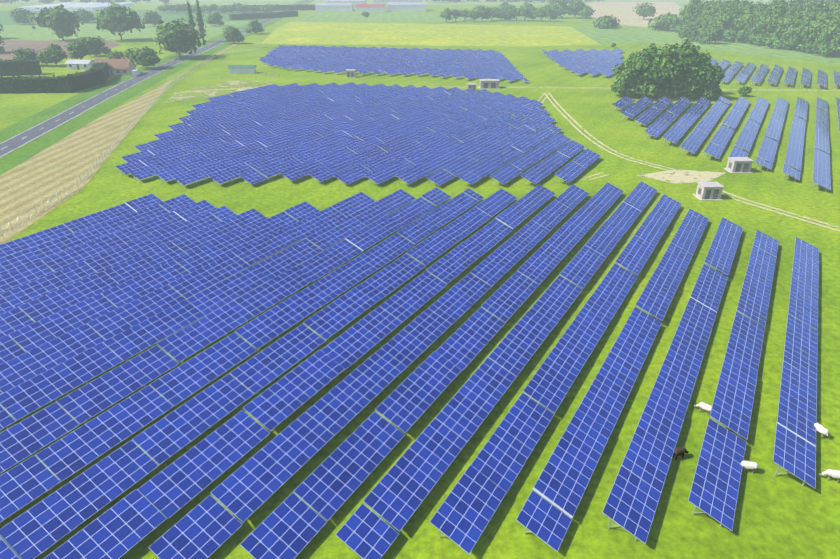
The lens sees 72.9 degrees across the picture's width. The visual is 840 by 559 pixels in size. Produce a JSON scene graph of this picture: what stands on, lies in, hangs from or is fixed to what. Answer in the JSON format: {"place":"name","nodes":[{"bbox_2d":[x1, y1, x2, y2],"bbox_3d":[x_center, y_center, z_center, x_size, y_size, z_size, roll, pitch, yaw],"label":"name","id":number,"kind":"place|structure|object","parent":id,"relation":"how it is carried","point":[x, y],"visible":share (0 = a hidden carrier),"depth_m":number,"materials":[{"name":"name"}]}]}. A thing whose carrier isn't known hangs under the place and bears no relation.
{"place":"outdoors","nodes":[
{"label":"outdoors","id":0,"kind":"place"},
{"bbox_2d":[0,10,275,24],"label":"green field","id":1,"kind":"structure","parent":0,"point":[167,16],"depth_m":582.58,"materials":[{"name":"green plant"}]},
{"bbox_2d":[0,0,308,156],"bbox_3d":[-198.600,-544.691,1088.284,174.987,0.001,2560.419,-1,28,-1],"label":"road asphalt","id":2,"kind":"structure","parent":0,"point":[17,141],"depth_m":193.91,"materials":[{"name":"grey asphalt"}]},
{"bbox_2d":[131,70,140,75],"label":"white van","id":3,"kind":"object","parent":2,"relation":"on","point":[135,72],"visible":0.94,"depth_m":245.14,"materials":[{"name":"paint"}]},
{"bbox_2d":[0,0,309,154],"bbox_3d":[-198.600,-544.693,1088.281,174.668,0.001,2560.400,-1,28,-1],"label":"road markings","id":4,"kind":"object","parent":2,"relation":"on","point":[97,104],"visible":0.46,"depth_m":181.64,"materials":[{"name":"paint"}]},
{"bbox_2d":[228,65,256,73],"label":"shed","id":5,"kind":"structure","parent":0,"point":[243,69],"depth_m":251.97,"materials":[{"name":"clear metal"}]},
{"bbox_2d":[315,3,353,10],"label":"industrial shed","id":6,"kind":"structure","parent":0,"point":[334,6],"depth_m":640.27,"materials":[{"name":"white metal"}]},
{"bbox_2d":[325,0,365,6],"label":"industrial shed","id":7,"kind":"structure","parent":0,"point":[354,2],"depth_m":726.72,"materials":[{"name":"white metal"}]},
{"bbox_2d":[355,4,385,11],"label":"industrial shed","id":8,"kind":"structure","parent":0,"point":[369,7],"depth_m":627.35,"materials":[{"name":"white metal"}]},
{"bbox_2d":[0,0,790,4],"bbox_3d":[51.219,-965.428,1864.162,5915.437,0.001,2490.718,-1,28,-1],"label":"field","id":9,"kind":"structure","parent":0,"point":[259,2],"depth_m":823.57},
{"bbox_2d":[373,0,421,4],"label":"industrial shed","id":10,"kind":"structure","parent":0,"point":[385,2],"depth_m":765.82,"materials":[{"name":"white metal"}]},
{"bbox_2d":[387,2,425,10],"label":"industrial shed","id":11,"kind":"structure","parent":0,"point":[406,6],"depth_m":641.47,"materials":[{"name":"white metal"}]},
{"bbox_2d":[0,4,839,558],"bbox_3d":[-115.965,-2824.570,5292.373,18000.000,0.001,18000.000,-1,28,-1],"label":"ground grass","id":12,"kind":"structure","parent":0,"point":[782,514],"depth_m":80.31,"materials":[{"name":"green plant"}]},
{"bbox_2d":[0,40,119,60],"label":"ploughed field","id":13,"kind":"structure","parent":12,"relation":"on","point":[36,45],"depth_m":347.71,"materials":[{"name":"soil"}]},
{"bbox_2d":[16,2,133,10],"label":"polytunnels","id":14,"kind":"structure","parent":12,"relation":"on","point":[90,6],"depth_m":673.46,"materials":[{"name":"white plastic"}]},
{"bbox_2d":[65,60,93,69],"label":"white outbuilding","id":15,"kind":"structure","parent":12,"relation":"on","point":[80,64],"depth_m":262.45,"materials":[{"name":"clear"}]},
{"bbox_2d":[94,56,135,74],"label":"farmhouse","id":16,"kind":"object","parent":12,"relation":"on","point":[122,66],"visible":0.6,"depth_m":248.19,"materials":[{"name":"ceramic"}]},
{"bbox_2d":[0,37,248,244],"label":"crop field","id":17,"kind":"structure","parent":12,"relation":"on","point":[31,182],"depth_m":131.08,"materials":[{"name":"beige plant"}]},
{"bbox_2d":[0,21,251,39],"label":"field","id":18,"kind":"structure","parent":12,"relation":"on","point":[25,32],"depth_m":421.33,"materials":[{"name":"green plant"}]},
{"bbox_2d":[0,43,268,239],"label":"perimeter fence","id":19,"kind":"object","parent":12,"relation":"on","point":[110,147],"visible":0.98,"depth_m":139.65,"materials":[{"name":"metal"}]},
{"bbox_2d":[0,0,314,174],"bbox_3d":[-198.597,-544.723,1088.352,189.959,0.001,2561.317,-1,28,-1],"label":"road verge","id":20,"kind":"structure","parent":12,"relation":"on","point":[19,155],"depth_m":189.67,"materials":[{"name":"green plant"}]},
{"bbox_2d":[0,4,315,93],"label":"farmstead hedge","id":21,"kind":"object","parent":12,"relation":"on","point":[97,74],"visible":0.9,"depth_m":224.00,"materials":[{"name":"green plant"}]},
{"bbox_2d":[165,80,270,103],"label":"bare ground patch","id":22,"kind":"object","parent":12,"relation":"on","point":[232,83],"visible":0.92,"depth_m":220.35,"materials":[{"name":"soil"}]},
{"bbox_2d":[172,72,272,80],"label":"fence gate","id":23,"kind":"structure","parent":12,"relation":"on","point":[236,75],"depth_m":240.00,"materials":[{"name":"metal"}]},
{"bbox_2d":[0,0,603,21],"bbox_3d":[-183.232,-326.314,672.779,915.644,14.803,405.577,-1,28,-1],"label":"distant tree lines","id":24,"kind":"object","parent":12,"relation":"on","point":[493,12],"visible":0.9,"depth_m":607.15,"materials":[{"name":"green plant"}]},
{"bbox_2d":[345,69,355,77],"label":"inverter station","id":25,"kind":"object","parent":12,"relation":"on","point":[350,73],"visible":1,"depth_m":242.31,"materials":[{"name":"concrete"}]},
{"bbox_2d":[115,82,600,186],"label":"solar array","id":26,"kind":"object","parent":12,"relation":"on","point":[295,122],"visible":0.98,"depth_m":148.03,"materials":[{"name":"glass"}]},
{"bbox_2d":[0,0,751,95],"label":"trees","id":27,"kind":"object","parent":12,"relation":"on","point":[182,37],"visible":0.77,"depth_m":359.06,"materials":[{"name":"green plant"}]},
{"bbox_2d":[259,45,528,82],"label":"solar array","id":28,"kind":"object","parent":12,"relation":"on","point":[493,64],"visible":1,"depth_m":274.93,"materials":[{"name":"glass"}]},
{"bbox_2d":[0,181,818,558],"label":"solar array","id":29,"kind":"object","parent":12,"relation":"on","point":[58,347],"visible":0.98,"depth_m":63.27,"materials":[{"name":"glass"}]},
{"bbox_2d":[261,22,600,46],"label":"rape field","id":30,"kind":"structure","parent":12,"relation":"on","point":[340,33],"depth_m":401.72,"materials":[{"name":"yellow plant"}]},
{"bbox_2d":[295,13,568,21],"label":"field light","id":31,"kind":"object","parent":12,"relation":"on","point":[374,17],"visible":0.83,"depth_m":545.73,"materials":[{"name":"green plant"}]},
{"bbox_2d":[467,83,476,90],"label":"inverter station","id":32,"kind":"object","parent":12,"relation":"on","point":[472,85],"visible":0.69,"depth_m":213.89,"materials":[{"name":"concrete"}]},
{"bbox_2d":[174,86,802,93],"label":"cross track","id":33,"kind":"object","parent":12,"relation":"on","point":[516,87],"visible":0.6,"depth_m":220.32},
{"bbox_2d":[478,79,499,88],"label":"inverter station","id":34,"kind":"object","parent":12,"relation":"on","point":[489,83],"visible":0.98,"depth_m":219.78,"materials":[{"name":"concrete"}]},
{"bbox_2d":[542,48,624,77],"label":"solar array","id":35,"kind":"object","parent":12,"relation":"on","point":[592,62],"visible":0.92,"depth_m":279.52,"materials":[{"name":"glass"}]},
{"bbox_2d":[587,2,683,26],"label":"field","id":36,"kind":"structure","parent":12,"relation":"on","point":[625,13],"depth_m":656.31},
{"bbox_2d":[610,39,725,99],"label":"tree","id":37,"kind":"object","parent":12,"relation":"on","point":[687,69],"visible":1,"depth_m":197.29,"materials":[{"name":"green plant"}]},
{"bbox_2d":[673,447,688,459],"bbox_3d":[24.277,16.131,53.032,1.931,1.118,0.688,-11,30,-19],"label":"sheep","id":38,"kind":"object","parent":12,"relation":"on","point":[679,451],"visible":0.94,"depth_m":52.65},
{"bbox_2d":[637,169,724,183],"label":"gravel patch","id":39,"kind":"object","parent":12,"relation":"on","point":[675,176],"visible":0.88,"depth_m":125.93,"materials":[{"name":"beige gravel"}]},
{"bbox_2d":[545,93,839,231],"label":"dirt track","id":40,"kind":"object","parent":12,"relation":"on","point":[570,122],"visible":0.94,"depth_m":133.41,"materials":[{"name":"beige soil"}]},
{"bbox_2d":[694,402,711,414],"bbox_3d":[29.193,13.188,58.459,1.932,1.118,0.674,25,37,37],"label":"sheep","id":41,"kind":"object","parent":12,"relation":"on","point":[705,406],"visible":0.98,"depth_m":58.13},
{"bbox_2d":[693,182,723,200],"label":"inverter station","id":42,"kind":"object","parent":12,"relation":"on","point":[707,191],"visible":1,"depth_m":112.84,"materials":[{"name":"concrete"}]},
{"bbox_2d":[612,96,839,191],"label":"solar array","id":43,"kind":"object","parent":12,"relation":"on","point":[695,139],"visible":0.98,"depth_m":159.81,"materials":[{"name":"glass"}]},
{"bbox_2d":[723,157,753,172],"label":"inverter station","id":44,"kind":"object","parent":12,"relation":"on","point":[739,164],"visible":1,"depth_m":128.03,"materials":[{"name":"concrete"}]},
{"bbox_2d":[741,461,758,473],"bbox_3d":[29.636,16.940,51.540,1.927,1.118,0.695,4,29,7],"label":"sheep","id":45,"kind":"object","parent":12,"relation":"on","point":[753,466],"visible":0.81,"depth_m":51.22},
{"bbox_2d":[673,0,839,56],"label":"woodland trees","id":46,"kind":"object","parent":12,"relation":"on","point":[810,26],"visible":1,"depth_m":338.10,"materials":[{"name":"green plant"}]},
{"bbox_2d":[711,58,839,88],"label":"solar array","id":47,"kind":"object","parent":12,"relation":"on","point":[746,71],"visible":0.92,"depth_m":240.54,"materials":[{"name":"glass"}]},
{"bbox_2d":[814,423,828,437],"bbox_3d":[39.017,14.702,55.668,0.705,1.118,1.924,-13,31,-23],"label":"sheep","id":48,"kind":"object","parent":12,"relation":"on","point":[821,429],"visible":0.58,"depth_m":55.24},
{"bbox_2d":[819,469,839,482],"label":"sheep","id":49,"kind":"object","parent":12,"relation":"on","point":[833,473],"visible":1,"depth_m":50.43},
{"bbox_2d":[530,93,609,179],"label":"track","id":50,"kind":"structure","parent":0,"point":[563,165],"depth_m":127.48,"materials":[{"name":"beige soil"}]},
{"bbox_2d":[575,26,839,63],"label":"green field","id":51,"kind":"structure","parent":0,"point":[629,35],"depth_m":362.39,"materials":[{"name":"green plant"}]}
]}

